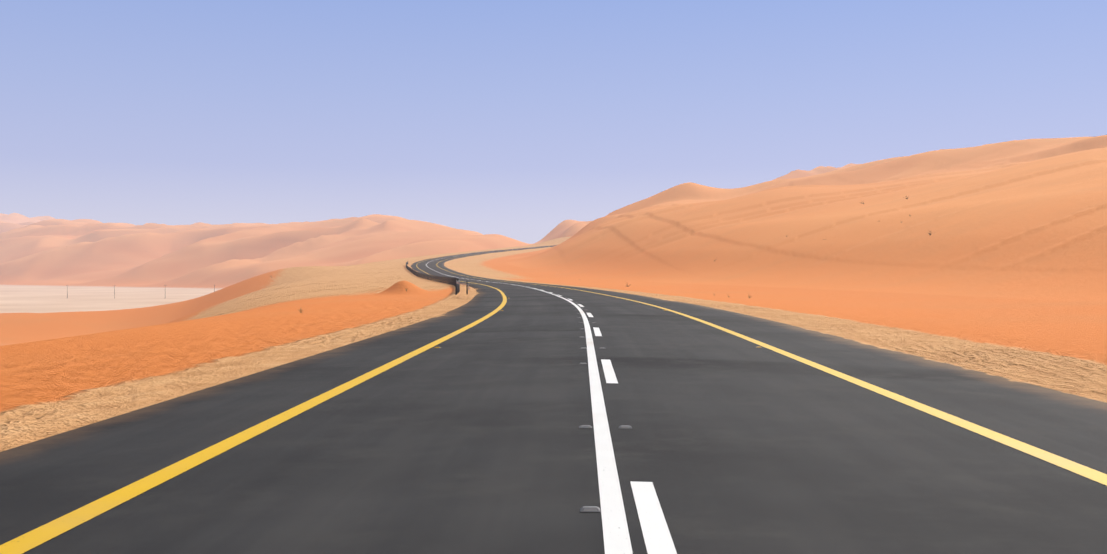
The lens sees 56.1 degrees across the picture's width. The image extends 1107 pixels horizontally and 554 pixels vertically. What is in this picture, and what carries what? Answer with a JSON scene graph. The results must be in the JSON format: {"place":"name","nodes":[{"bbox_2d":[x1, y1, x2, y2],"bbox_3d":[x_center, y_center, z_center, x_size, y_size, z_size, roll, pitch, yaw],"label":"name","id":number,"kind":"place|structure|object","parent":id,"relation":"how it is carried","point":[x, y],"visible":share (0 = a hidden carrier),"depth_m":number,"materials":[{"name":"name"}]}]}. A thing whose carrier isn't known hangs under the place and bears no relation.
{"place":"outdoors","nodes":[
{"label":"outdoors","id":0,"kind":"place"},
{"bbox_2d":[414,271,453,284],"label":"fence","id":1,"kind":"object","parent":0,"point":[439,277],"visible":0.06,"depth_m":184.09,"materials":[{"name":"grey metal"}]},
{"bbox_2d":[0,245,1106,553],"bbox_3d":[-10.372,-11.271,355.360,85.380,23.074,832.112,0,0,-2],"label":"road","id":2,"kind":"structure","parent":0,"point":[476,439],"depth_m":9.10,"materials":[{"name":"grey asphalt"}]},
{"bbox_2d":[427,248,676,553],"bbox_3d":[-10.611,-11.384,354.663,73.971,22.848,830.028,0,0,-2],"label":"white lines","id":3,"kind":"structure","parent":2,"relation":"on","point":[656,534],"depth_m":7.10,"materials":[{"name":"paint"}]},
{"bbox_2d":[0,245,1106,553],"bbox_3d":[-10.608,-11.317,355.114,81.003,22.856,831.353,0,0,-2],"label":"yellow lines","id":4,"kind":"structure","parent":2,"relation":"on","point":[42,533],"depth_m":9.47,"materials":[{"name":"paint"}]},
{"bbox_2d":[503,283,631,511],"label":"studs","id":5,"kind":"object","parent":2,"relation":"on","point":[589,509],"visible":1,"depth_m":10.11,"materials":[{"name":"metal"}]},
{"bbox_2d":[0,135,1106,451],"bbox_3d":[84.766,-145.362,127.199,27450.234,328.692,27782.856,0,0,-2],"label":"desert ground","id":6,"kind":"structure","parent":0,"point":[1000,269],"depth_m":164.32,"materials":[{"name":"orange sand"}]},
{"bbox_2d":[406,262,467,294],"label":"fence posts","id":7,"kind":"object","parent":6,"relation":"on","point":[456,285],"visible":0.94,"depth_m":157.25,"materials":[{"name":"grey metal"}]},
{"bbox_2d":[0,0,1106,243],"label":"sky","id":8,"kind":"structure","parent":0,"point":[514,119],"materials":[{"name":"blue"}]}
]}

